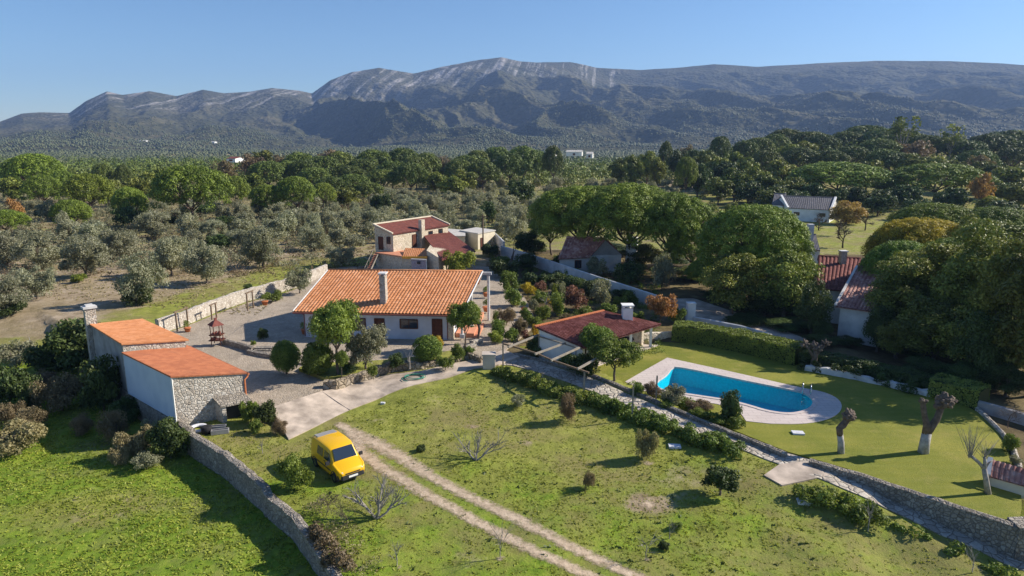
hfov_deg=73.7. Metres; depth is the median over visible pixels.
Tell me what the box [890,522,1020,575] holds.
path verge weeds
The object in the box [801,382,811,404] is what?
pool ladder
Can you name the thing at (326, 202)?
olive tree
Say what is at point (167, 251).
olive tree
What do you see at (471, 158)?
stone pine
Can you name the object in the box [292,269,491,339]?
tiled house
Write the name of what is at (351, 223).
olive tree
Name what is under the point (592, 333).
garden tree
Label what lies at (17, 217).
stone pine
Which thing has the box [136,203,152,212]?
olive tree
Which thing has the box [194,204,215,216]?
oak tree
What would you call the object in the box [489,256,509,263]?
garden shrub
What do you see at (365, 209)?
olive tree
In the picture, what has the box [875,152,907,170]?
stone pine
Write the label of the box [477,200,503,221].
olive tree
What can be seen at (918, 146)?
tree
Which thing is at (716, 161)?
tree
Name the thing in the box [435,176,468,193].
tree
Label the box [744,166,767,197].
tree
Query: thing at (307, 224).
olive tree
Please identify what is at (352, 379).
rock garden wall
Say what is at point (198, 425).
tyre
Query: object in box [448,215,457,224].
olive tree
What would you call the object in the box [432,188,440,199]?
olive tree
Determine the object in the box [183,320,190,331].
plant pot
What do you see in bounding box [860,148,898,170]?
stone pine
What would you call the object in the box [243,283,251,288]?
shrub
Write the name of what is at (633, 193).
stone pine
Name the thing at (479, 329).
pollarded tree
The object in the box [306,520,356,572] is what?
shrub
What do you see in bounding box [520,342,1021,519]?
pool lawn
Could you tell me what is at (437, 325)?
door
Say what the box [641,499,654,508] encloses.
bare ground
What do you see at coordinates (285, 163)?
stone pine
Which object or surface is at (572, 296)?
garden shrub
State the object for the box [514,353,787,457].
path kerb wall
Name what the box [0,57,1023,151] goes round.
mountains
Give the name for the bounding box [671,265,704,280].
tree
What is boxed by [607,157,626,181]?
tree
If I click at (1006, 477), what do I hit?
pump house
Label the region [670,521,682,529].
weed clump
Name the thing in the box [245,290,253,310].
garden trellis
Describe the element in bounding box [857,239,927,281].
stone pine
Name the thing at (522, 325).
garden shrub
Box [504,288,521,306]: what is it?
garden shrub
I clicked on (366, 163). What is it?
stone pine
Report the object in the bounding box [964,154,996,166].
tree
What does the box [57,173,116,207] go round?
stone pine
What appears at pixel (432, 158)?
stone pine
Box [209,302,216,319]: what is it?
garden trellis
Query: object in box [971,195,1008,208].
tree
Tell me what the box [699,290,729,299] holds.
oak tree
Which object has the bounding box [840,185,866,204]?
oak tree
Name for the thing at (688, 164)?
stone pine
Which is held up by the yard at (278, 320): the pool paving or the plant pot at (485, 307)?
the plant pot at (485, 307)
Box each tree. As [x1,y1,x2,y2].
[0,177,22,202]
[0,229,28,265]
[0,274,33,316]
[5,197,25,227]
[8,229,65,269]
[8,265,56,298]
[21,203,29,210]
[24,200,42,207]
[33,209,40,217]
[35,200,55,220]
[54,210,69,235]
[55,219,80,238]
[57,234,111,275]
[72,221,110,237]
[79,208,95,220]
[79,233,101,250]
[83,219,101,232]
[95,229,141,259]
[97,180,125,205]
[105,205,114,215]
[111,205,143,228]
[111,250,169,303]
[121,177,150,198]
[131,210,170,238]
[135,171,155,188]
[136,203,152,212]
[148,200,158,208]
[148,235,191,274]
[150,167,165,186]
[158,235,176,242]
[159,202,169,208]
[161,210,180,217]
[162,216,176,226]
[175,212,202,239]
[178,203,198,220]
[179,239,227,283]
[182,229,203,248]
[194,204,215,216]
[195,218,226,237]
[204,201,220,212]
[205,234,235,248]
[209,160,241,176]
[214,169,229,199]
[215,204,230,216]
[215,216,231,223]
[225,228,243,241]
[227,219,253,230]
[230,199,244,216]
[232,203,250,210]
[232,211,257,223]
[233,229,257,248]
[237,218,255,228]
[237,225,283,267]
[238,153,265,175]
[241,173,265,198]
[251,150,272,170]
[251,201,264,214]
[258,208,277,220]
[261,217,293,239]
[268,201,284,217]
[271,154,284,179]
[273,452,314,492]
[277,207,302,214]
[277,210,297,233]
[282,204,295,210]
[294,209,306,226]
[295,212,306,228]
[295,224,331,250]
[299,203,311,213]
[302,197,322,213]
[303,219,323,241]
[306,298,361,374]
[307,212,320,228]
[317,149,341,166]
[317,195,330,206]
[317,207,335,233]
[324,244,355,265]
[325,210,339,218]
[328,204,341,213]
[328,220,347,233]
[328,228,351,245]
[333,210,361,230]
[333,349,349,376]
[334,187,361,208]
[341,234,364,248]
[342,473,409,519]
[345,323,389,368]
[349,201,360,212]
[350,206,361,220]
[356,221,374,235]
[358,210,378,224]
[361,207,381,211]
[362,203,373,208]
[365,210,390,222]
[369,194,391,209]
[375,215,404,222]
[376,205,392,215]
[384,188,395,203]
[392,193,399,205]
[394,188,407,200]
[395,198,414,213]
[396,213,408,218]
[399,194,416,202]
[403,344,417,368]
[407,190,417,200]
[407,209,425,217]
[408,199,421,212]
[413,211,431,217]
[415,204,429,211]
[421,194,439,211]
[424,171,447,191]
[430,210,446,217]
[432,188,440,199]
[433,155,450,174]
[433,213,446,220]
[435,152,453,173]
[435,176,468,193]
[438,202,455,216]
[439,199,459,208]
[442,190,460,200]
[442,250,475,269]
[445,211,457,219]
[446,300,481,348]
[447,193,460,203]
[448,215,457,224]
[451,168,476,188]
[451,427,510,460]
[453,220,470,229]
[459,204,467,214]
[459,219,480,229]
[461,194,475,204]
[462,187,471,198]
[465,199,477,219]
[467,211,480,220]
[469,189,482,194]
[470,192,485,204]
[472,207,485,228]
[476,178,489,186]
[476,319,481,338]
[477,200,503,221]
[479,201,496,224]
[480,191,498,201]
[484,182,496,192]
[490,222,504,234]
[492,195,503,202]
[494,211,518,222]
[495,214,511,225]
[497,176,505,186]
[498,187,506,196]
[498,194,520,210]
[500,203,523,213]
[501,207,520,214]
[503,216,527,239]
[506,178,534,204]
[512,204,527,223]
[513,230,538,252]
[526,199,533,208]
[542,184,558,193]
[550,176,563,187]
[578,322,618,367]
[585,178,600,185]
[588,335,643,380]
[603,178,616,184]
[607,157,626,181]
[611,242,625,255]
[619,243,663,266]
[622,154,644,182]
[638,150,657,183]
[648,157,666,185]
[656,180,672,185]
[660,251,689,264]
[662,185,675,191]
[668,149,688,172]
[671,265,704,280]
[680,143,692,154]
[684,162,713,198]
[688,148,698,157]
[693,150,717,167]
[694,255,763,291]
[698,253,765,314]
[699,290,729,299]
[700,464,742,495]
[701,184,709,195]
[705,157,730,174]
[706,176,734,205]
[707,160,737,190]
[708,204,717,211]
[720,167,753,201]
[722,152,742,162]
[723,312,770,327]
[724,202,737,208]
[727,300,755,311]
[733,180,764,203]
[734,157,759,173]
[740,290,785,314]
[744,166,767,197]
[750,249,825,316]
[752,171,781,189]
[755,187,786,204]
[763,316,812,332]
[765,159,797,179]
[769,291,825,313]
[771,184,788,203]
[774,143,805,158]
[774,176,804,190]
[788,189,811,195]
[793,279,835,333]
[796,182,824,195]
[797,140,818,162]
[799,338,831,365]
[802,333,841,345]
[804,258,818,284]
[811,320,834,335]
[814,212,828,229]
[817,187,849,203]
[828,200,868,223]
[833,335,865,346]
[834,218,846,235]
[835,224,852,247]
[836,408,856,453]
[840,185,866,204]
[853,188,892,212]
[854,160,886,188]
[854,216,874,229]
[861,195,898,215]
[861,256,938,332]
[861,302,895,351]
[869,232,922,261]
[871,176,899,190]
[872,317,923,358]
[883,140,910,167]
[887,184,924,207]
[889,348,924,356]
[890,242,970,316]
[895,296,966,360]
[896,152,932,184]
[901,198,938,208]
[903,139,935,156]
[917,392,957,454]
[918,155,951,187]
[928,218,1011,311]
[930,304,1021,368]
[932,187,972,205]
[942,159,974,179]
[949,307,1014,370]
[956,424,998,494]
[958,213,1004,244]
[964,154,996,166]
[966,172,996,198]
[968,237,1023,345]
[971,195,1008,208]
[972,160,1003,180]
[975,362,1023,396]
[977,180,1017,202]
[979,200,1023,210]
[988,242,1023,370]
[989,220,1023,244]
[991,166,1023,185]
[998,310,1023,369]
[1006,182,1023,205]
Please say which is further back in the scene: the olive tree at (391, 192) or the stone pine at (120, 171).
the stone pine at (120, 171)
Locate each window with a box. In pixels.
[355,318,365,328]
[386,237,390,243]
[399,319,417,328]
[575,260,581,268]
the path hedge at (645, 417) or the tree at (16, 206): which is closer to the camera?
the path hedge at (645, 417)
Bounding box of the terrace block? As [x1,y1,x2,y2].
[448,229,464,242]
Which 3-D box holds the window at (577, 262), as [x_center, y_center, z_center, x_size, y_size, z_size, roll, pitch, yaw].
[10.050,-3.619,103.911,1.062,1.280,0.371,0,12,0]
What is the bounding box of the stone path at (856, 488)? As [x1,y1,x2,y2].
[501,358,1023,570]
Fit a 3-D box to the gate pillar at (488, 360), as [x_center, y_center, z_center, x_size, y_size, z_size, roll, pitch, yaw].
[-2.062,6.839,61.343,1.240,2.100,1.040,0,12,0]
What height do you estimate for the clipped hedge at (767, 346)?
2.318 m
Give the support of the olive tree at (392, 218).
on the ground at (34, 319)
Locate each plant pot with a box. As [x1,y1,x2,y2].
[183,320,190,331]
[261,294,268,305]
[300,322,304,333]
[482,298,486,311]
[483,286,486,296]
[520,301,527,309]
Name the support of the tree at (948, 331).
on the ground at (34, 319)
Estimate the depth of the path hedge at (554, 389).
56.57 m
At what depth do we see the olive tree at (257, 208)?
186.97 m
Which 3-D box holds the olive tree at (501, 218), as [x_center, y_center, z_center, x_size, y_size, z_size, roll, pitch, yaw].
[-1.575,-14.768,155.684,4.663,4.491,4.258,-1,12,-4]
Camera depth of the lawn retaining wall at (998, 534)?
39.15 m
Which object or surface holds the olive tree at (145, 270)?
on the ground at (34, 319)
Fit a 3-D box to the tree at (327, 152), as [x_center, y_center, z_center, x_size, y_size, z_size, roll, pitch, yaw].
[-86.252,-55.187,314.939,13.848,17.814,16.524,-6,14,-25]
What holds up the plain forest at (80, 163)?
on the ground at (34, 319)
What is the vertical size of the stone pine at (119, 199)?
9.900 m
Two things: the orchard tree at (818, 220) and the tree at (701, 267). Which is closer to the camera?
the tree at (701, 267)
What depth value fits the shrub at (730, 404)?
50.10 m
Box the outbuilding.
[459,227,495,249]
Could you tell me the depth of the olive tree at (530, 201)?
193.81 m
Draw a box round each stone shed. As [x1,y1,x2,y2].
[80,303,188,390]
[122,345,249,424]
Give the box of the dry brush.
[302,493,382,575]
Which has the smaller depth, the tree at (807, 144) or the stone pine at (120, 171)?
the stone pine at (120, 171)
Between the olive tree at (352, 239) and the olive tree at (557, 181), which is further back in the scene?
the olive tree at (557, 181)
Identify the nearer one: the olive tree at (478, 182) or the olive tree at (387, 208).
the olive tree at (387, 208)
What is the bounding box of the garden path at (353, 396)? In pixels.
[322,350,519,409]
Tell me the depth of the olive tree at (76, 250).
99.74 m
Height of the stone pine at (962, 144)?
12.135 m
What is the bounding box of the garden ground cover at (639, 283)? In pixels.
[489,254,664,353]
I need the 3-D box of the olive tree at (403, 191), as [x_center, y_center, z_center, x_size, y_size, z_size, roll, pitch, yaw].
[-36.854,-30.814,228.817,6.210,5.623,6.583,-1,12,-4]
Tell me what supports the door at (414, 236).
in the stone house at (423, 242)
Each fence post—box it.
[631,387,633,420]
[655,375,657,398]
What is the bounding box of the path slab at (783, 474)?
[764,462,828,485]
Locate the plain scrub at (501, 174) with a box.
[5,150,1021,180]
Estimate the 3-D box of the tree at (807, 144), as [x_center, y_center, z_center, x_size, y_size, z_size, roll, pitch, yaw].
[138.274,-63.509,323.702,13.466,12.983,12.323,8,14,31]
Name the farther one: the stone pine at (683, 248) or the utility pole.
the utility pole
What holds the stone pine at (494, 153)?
on the ground at (34, 319)
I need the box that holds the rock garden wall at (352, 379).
[323,355,467,389]
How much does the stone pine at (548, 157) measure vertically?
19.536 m
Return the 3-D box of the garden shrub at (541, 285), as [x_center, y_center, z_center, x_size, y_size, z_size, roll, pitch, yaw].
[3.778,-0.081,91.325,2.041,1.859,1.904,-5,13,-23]
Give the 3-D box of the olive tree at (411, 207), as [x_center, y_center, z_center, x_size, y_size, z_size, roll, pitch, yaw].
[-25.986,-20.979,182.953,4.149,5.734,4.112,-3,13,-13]
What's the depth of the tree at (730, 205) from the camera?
191.13 m
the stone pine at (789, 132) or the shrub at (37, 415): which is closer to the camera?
the shrub at (37, 415)
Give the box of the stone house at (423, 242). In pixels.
[364,215,475,269]
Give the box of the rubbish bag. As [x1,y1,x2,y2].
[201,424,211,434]
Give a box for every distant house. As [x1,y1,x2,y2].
[226,157,244,161]
[566,150,582,155]
[586,152,593,157]
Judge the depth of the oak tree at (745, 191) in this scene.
212.06 m
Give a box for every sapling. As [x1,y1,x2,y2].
[387,538,404,565]
[487,520,512,558]
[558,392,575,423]
[583,469,595,487]
[584,470,594,493]
[635,428,658,459]
[636,533,663,559]
[666,518,676,538]
[866,503,878,531]
[965,542,982,572]
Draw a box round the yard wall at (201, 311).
[155,264,327,330]
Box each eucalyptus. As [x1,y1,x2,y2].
[887,116,921,143]
[939,124,966,159]
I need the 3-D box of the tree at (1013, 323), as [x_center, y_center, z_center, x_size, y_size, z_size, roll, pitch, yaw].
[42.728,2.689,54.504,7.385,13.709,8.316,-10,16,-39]
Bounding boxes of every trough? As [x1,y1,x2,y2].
[211,427,228,434]
[212,424,226,428]
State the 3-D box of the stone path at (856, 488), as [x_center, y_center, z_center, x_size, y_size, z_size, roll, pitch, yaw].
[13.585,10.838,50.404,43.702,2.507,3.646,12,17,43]
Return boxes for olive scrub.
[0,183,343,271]
[340,182,560,246]
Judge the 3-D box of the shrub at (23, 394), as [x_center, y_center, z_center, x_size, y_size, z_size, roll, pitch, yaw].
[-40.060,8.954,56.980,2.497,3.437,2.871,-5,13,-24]
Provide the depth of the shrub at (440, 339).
62.90 m
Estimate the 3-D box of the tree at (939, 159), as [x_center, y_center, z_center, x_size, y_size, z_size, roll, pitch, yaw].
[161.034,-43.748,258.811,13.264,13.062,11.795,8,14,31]
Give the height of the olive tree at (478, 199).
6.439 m
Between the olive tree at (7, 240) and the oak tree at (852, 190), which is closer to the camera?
the olive tree at (7, 240)
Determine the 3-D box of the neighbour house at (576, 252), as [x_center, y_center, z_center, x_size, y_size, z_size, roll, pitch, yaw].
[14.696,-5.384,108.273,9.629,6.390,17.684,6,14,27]
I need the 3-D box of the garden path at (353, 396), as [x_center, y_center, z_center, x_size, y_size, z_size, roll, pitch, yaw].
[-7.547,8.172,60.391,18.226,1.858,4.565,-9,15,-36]
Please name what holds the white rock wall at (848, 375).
on the ground at (34, 319)
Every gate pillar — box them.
[482,351,495,369]
[685,302,696,321]
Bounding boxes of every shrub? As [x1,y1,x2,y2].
[0,299,27,316]
[0,339,37,368]
[0,365,30,402]
[0,400,26,425]
[0,417,48,456]
[11,374,43,409]
[13,405,48,424]
[21,340,70,372]
[27,371,88,413]
[32,368,58,388]
[39,317,97,371]
[68,411,97,436]
[70,274,88,282]
[75,353,121,410]
[95,409,130,444]
[104,395,140,422]
[106,446,129,465]
[111,424,153,456]
[120,283,153,306]
[129,450,163,470]
[140,418,160,431]
[143,416,190,457]
[238,400,259,422]
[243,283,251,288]
[247,418,262,433]
[251,398,277,423]
[257,328,268,339]
[264,289,282,300]
[269,417,287,434]
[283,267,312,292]
[306,520,356,572]
[313,492,339,512]
[329,497,360,531]
[342,362,355,373]
[366,365,377,379]
[388,352,404,369]
[432,334,443,345]
[436,355,455,369]
[450,344,465,361]
[464,345,475,354]
[480,243,499,256]
[487,330,503,343]
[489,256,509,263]
[489,259,519,276]
[491,319,505,336]
[492,310,498,320]
[497,307,516,324]
[498,271,518,292]
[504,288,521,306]
[504,328,519,341]
[511,316,527,335]
[514,252,537,269]
[519,307,531,319]
[520,282,536,294]
[520,330,528,342]
[521,238,547,251]
[522,272,546,286]
[524,335,541,356]
[525,314,540,325]
[528,299,538,312]
[531,289,546,304]
[531,324,537,334]
[533,305,550,319]
[534,280,546,291]
[545,270,566,283]
[549,281,565,295]
[550,291,565,315]
[551,253,559,262]
[551,283,560,292]
[557,351,569,364]
[558,313,571,318]
[560,275,585,291]
[564,285,588,311]
[564,351,600,375]
[578,305,592,314]
[579,280,600,299]
[586,255,608,275]
[589,279,611,306]
[600,302,618,312]
[612,289,626,296]
[612,295,627,307]
[614,260,645,282]
[621,290,638,304]
[629,381,644,394]
[633,311,644,318]
[643,380,662,396]
[645,293,677,322]
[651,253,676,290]
[658,398,674,408]
[660,383,685,405]
[668,307,686,321]
[685,399,713,411]
[688,407,710,419]
[708,413,725,424]
[719,389,742,418]
[728,413,745,427]
[998,405,1023,427]
[1009,454,1023,465]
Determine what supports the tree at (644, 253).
on the ground at (34, 319)
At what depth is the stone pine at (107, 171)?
257.08 m
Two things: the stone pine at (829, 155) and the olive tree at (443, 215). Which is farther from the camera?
the stone pine at (829, 155)
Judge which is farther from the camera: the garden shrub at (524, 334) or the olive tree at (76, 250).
the olive tree at (76, 250)
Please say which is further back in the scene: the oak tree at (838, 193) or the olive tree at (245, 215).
the oak tree at (838, 193)
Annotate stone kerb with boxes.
[222,339,254,350]
[246,349,270,357]
[463,343,476,348]
[463,349,482,362]
[469,338,482,344]
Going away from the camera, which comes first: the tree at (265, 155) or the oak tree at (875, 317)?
the oak tree at (875, 317)
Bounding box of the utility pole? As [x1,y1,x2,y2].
[478,214,487,253]
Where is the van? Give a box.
[311,429,364,482]
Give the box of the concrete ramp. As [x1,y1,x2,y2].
[273,391,348,439]
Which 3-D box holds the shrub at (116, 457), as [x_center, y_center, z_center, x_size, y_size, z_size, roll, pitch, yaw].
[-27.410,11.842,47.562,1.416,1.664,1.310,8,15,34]
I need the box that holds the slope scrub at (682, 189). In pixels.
[563,161,1021,215]
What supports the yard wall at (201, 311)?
on the ground at (34, 319)
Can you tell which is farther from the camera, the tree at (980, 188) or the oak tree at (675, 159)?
the oak tree at (675, 159)
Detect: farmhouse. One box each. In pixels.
[772,193,785,207]
[778,195,837,222]
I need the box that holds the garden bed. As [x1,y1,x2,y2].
[299,350,451,380]
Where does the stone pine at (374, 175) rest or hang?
on the ground at (34, 319)
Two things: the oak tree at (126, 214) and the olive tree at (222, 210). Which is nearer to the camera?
the oak tree at (126, 214)
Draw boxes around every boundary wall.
[187,430,342,575]
[500,246,658,304]
[693,316,771,334]
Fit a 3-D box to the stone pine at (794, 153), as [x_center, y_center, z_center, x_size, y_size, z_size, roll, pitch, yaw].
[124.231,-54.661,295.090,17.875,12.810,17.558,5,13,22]
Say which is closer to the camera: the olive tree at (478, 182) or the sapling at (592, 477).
the sapling at (592, 477)
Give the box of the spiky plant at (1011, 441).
[1000,433,1021,452]
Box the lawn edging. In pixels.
[975,407,1022,467]
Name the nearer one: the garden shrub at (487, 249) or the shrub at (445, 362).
the shrub at (445, 362)
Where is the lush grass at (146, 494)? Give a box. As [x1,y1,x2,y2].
[0,363,317,575]
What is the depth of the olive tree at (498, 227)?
147.68 m
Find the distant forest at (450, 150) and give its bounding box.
[0,87,1023,164]
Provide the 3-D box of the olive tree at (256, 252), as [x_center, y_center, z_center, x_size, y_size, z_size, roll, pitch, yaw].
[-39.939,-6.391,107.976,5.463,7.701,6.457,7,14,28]
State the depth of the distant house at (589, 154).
589.28 m
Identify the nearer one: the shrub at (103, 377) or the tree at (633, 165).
the shrub at (103, 377)
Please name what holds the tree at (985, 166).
on the ground at (34, 319)
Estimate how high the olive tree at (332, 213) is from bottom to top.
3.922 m
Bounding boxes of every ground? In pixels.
[0,151,1023,575]
[347,430,365,449]
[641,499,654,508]
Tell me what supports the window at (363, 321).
in the tiled house at (406, 303)
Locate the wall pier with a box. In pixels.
[1007,516,1023,559]
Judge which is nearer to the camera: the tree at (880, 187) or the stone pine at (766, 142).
the tree at (880, 187)
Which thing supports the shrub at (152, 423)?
on the ground at (34, 319)
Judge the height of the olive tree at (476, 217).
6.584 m
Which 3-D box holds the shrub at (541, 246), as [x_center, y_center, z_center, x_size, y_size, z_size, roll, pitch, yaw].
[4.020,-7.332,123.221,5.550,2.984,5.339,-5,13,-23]
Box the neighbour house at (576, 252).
[558,236,637,273]
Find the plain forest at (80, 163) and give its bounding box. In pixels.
[0,135,1023,183]
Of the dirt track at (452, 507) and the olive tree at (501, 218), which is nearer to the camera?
the dirt track at (452, 507)
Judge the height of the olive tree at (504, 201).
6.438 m
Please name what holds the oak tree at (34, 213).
on the ground at (34, 319)
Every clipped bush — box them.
[269,340,300,373]
[300,341,334,374]
[411,334,442,360]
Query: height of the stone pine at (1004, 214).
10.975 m
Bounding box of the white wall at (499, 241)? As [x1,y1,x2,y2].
[495,233,504,249]
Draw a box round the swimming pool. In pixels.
[654,366,817,414]
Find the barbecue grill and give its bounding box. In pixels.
[208,318,225,344]
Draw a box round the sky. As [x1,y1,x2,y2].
[0,0,1023,120]
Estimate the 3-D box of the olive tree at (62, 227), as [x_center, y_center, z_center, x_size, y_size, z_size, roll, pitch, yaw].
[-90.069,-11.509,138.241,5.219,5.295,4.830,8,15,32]
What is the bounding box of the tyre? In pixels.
[191,423,206,432]
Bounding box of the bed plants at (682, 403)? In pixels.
[628,380,737,428]
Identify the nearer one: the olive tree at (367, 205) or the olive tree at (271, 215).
the olive tree at (271, 215)
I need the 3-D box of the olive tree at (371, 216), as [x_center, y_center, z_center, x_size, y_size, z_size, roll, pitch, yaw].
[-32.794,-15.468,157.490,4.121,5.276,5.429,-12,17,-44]
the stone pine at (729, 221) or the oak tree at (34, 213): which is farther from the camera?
the oak tree at (34, 213)
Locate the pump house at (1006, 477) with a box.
[987,457,1023,498]
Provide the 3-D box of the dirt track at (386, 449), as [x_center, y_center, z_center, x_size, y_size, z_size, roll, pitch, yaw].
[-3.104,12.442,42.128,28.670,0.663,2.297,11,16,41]
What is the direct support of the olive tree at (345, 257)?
on the ground at (34, 319)
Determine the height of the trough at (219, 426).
0.320 m
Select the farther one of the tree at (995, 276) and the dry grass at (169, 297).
the dry grass at (169, 297)
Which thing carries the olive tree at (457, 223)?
on the ground at (34, 319)
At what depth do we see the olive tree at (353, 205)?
182.68 m
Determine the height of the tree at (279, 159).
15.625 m
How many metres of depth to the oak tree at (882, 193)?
197.87 m
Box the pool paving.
[625,358,841,423]
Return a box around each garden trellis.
[173,307,188,331]
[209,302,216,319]
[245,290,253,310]
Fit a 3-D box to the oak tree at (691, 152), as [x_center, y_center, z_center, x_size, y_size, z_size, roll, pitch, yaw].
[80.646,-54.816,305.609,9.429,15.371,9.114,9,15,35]
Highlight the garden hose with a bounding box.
[402,373,425,381]
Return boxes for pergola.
[502,334,597,394]
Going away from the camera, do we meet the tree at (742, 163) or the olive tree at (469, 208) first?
the olive tree at (469, 208)
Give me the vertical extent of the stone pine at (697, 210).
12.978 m
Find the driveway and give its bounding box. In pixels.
[670,298,809,340]
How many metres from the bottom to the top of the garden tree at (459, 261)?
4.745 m
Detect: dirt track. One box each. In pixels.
[335,422,644,575]
[353,442,598,575]
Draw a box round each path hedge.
[489,366,587,405]
[584,390,747,460]
[791,483,890,527]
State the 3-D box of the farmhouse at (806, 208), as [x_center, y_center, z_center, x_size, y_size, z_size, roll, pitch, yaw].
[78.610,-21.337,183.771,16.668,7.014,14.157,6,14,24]
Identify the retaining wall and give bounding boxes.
[78,362,195,432]
[808,458,1023,562]
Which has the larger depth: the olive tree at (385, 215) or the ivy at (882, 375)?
the olive tree at (385, 215)
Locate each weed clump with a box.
[416,444,425,452]
[510,394,525,407]
[657,539,670,550]
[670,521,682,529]
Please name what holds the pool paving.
on the pool lawn at (882, 432)
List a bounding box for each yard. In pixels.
[171,289,323,405]
[226,266,532,364]
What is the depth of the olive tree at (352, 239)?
126.21 m
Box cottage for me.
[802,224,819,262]
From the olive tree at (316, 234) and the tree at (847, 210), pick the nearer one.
the olive tree at (316, 234)
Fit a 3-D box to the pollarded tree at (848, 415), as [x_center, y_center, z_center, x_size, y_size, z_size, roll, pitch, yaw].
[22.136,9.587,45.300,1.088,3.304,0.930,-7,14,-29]
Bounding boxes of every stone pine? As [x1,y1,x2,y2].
[0,153,66,199]
[0,209,32,229]
[18,174,62,200]
[47,199,92,223]
[48,170,79,196]
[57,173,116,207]
[90,163,114,179]
[109,187,149,224]
[113,164,132,184]
[146,164,234,219]
[222,175,250,200]
[245,160,287,184]
[247,184,285,214]
[271,160,301,181]
[271,176,317,206]
[281,152,318,185]
[285,159,319,178]
[296,167,333,186]
[307,155,341,170]
[313,176,347,193]
[314,182,336,207]
[327,164,367,183]
[328,151,354,172]
[334,173,370,187]
[345,158,378,173]
[352,149,393,171]
[353,181,386,203]
[365,169,399,190]
[376,160,409,190]
[385,147,418,186]
[392,162,428,189]
[403,156,432,191]
[415,152,443,188]
[442,158,474,176]
[447,155,488,177]
[465,160,500,192]
[466,149,489,185]
[485,146,510,170]
[495,152,527,180]
[506,145,541,177]
[522,149,552,185]
[526,184,634,239]
[528,218,572,254]
[540,145,564,181]
[572,182,685,261]
[620,191,714,261]
[658,140,672,179]
[664,222,721,279]
[673,156,698,192]
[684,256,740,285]
[694,203,816,274]
[708,135,731,157]
[730,140,759,156]
[732,235,815,284]
[743,137,775,150]
[751,150,783,170]
[759,133,791,149]
[767,128,803,146]
[782,147,821,166]
[784,161,900,189]
[790,131,829,146]
[806,134,843,149]
[808,149,851,168]
[833,131,867,145]
[836,146,870,162]
[843,125,883,141]
[856,128,906,141]
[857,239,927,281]
[858,138,904,156]
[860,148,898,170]
[860,217,960,258]
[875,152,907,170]
[878,202,975,236]
[883,162,1000,201]
[884,132,931,148]
[901,134,950,151]
[924,236,998,252]
[928,138,969,158]
[947,140,993,163]
[949,205,1023,236]
[954,149,1002,166]
[960,133,1023,153]
[982,130,1023,148]
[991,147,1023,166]
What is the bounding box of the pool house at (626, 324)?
[534,303,661,365]
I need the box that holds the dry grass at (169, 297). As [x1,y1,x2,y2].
[1,249,375,314]
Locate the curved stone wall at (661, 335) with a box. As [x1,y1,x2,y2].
[644,331,671,340]
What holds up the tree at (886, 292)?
on the ground at (34, 319)
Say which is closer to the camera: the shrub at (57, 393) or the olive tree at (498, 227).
the shrub at (57, 393)
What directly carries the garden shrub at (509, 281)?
on the ground at (34, 319)
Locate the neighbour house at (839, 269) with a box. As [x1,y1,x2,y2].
[816,250,860,323]
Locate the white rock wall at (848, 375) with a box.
[804,365,929,396]
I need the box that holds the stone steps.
[254,346,272,351]
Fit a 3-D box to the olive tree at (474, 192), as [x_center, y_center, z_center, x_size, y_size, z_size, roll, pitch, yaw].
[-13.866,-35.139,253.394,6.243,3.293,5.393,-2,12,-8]
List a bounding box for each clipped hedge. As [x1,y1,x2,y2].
[671,320,805,365]
[798,348,933,388]
[926,372,990,409]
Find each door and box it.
[374,318,384,338]
[378,236,383,249]
[412,234,416,247]
[432,319,442,338]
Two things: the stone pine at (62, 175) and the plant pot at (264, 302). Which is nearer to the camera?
the plant pot at (264, 302)
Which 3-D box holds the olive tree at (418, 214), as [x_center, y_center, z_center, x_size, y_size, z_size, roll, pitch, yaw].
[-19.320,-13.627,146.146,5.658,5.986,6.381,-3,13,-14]
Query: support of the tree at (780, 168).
on the ground at (34, 319)
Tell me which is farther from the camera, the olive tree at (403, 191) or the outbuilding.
the olive tree at (403, 191)
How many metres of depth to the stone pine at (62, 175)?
210.57 m
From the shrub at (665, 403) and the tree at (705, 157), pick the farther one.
the tree at (705, 157)
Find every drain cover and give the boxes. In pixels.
[668,443,680,448]
[791,430,804,434]
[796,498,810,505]
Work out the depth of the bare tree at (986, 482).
39.94 m
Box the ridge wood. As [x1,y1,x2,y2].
[0,138,1023,187]
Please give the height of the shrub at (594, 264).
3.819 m
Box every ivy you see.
[796,359,863,377]
[870,366,929,394]
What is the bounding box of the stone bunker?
[213,392,251,422]
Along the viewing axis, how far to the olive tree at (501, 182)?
302.92 m
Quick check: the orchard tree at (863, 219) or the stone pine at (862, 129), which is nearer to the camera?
the orchard tree at (863, 219)
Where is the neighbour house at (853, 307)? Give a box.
[834,265,895,346]
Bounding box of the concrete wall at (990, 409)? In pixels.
[977,400,1023,425]
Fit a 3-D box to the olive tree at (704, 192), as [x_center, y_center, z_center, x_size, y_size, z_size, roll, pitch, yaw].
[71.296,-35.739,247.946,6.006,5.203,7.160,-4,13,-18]

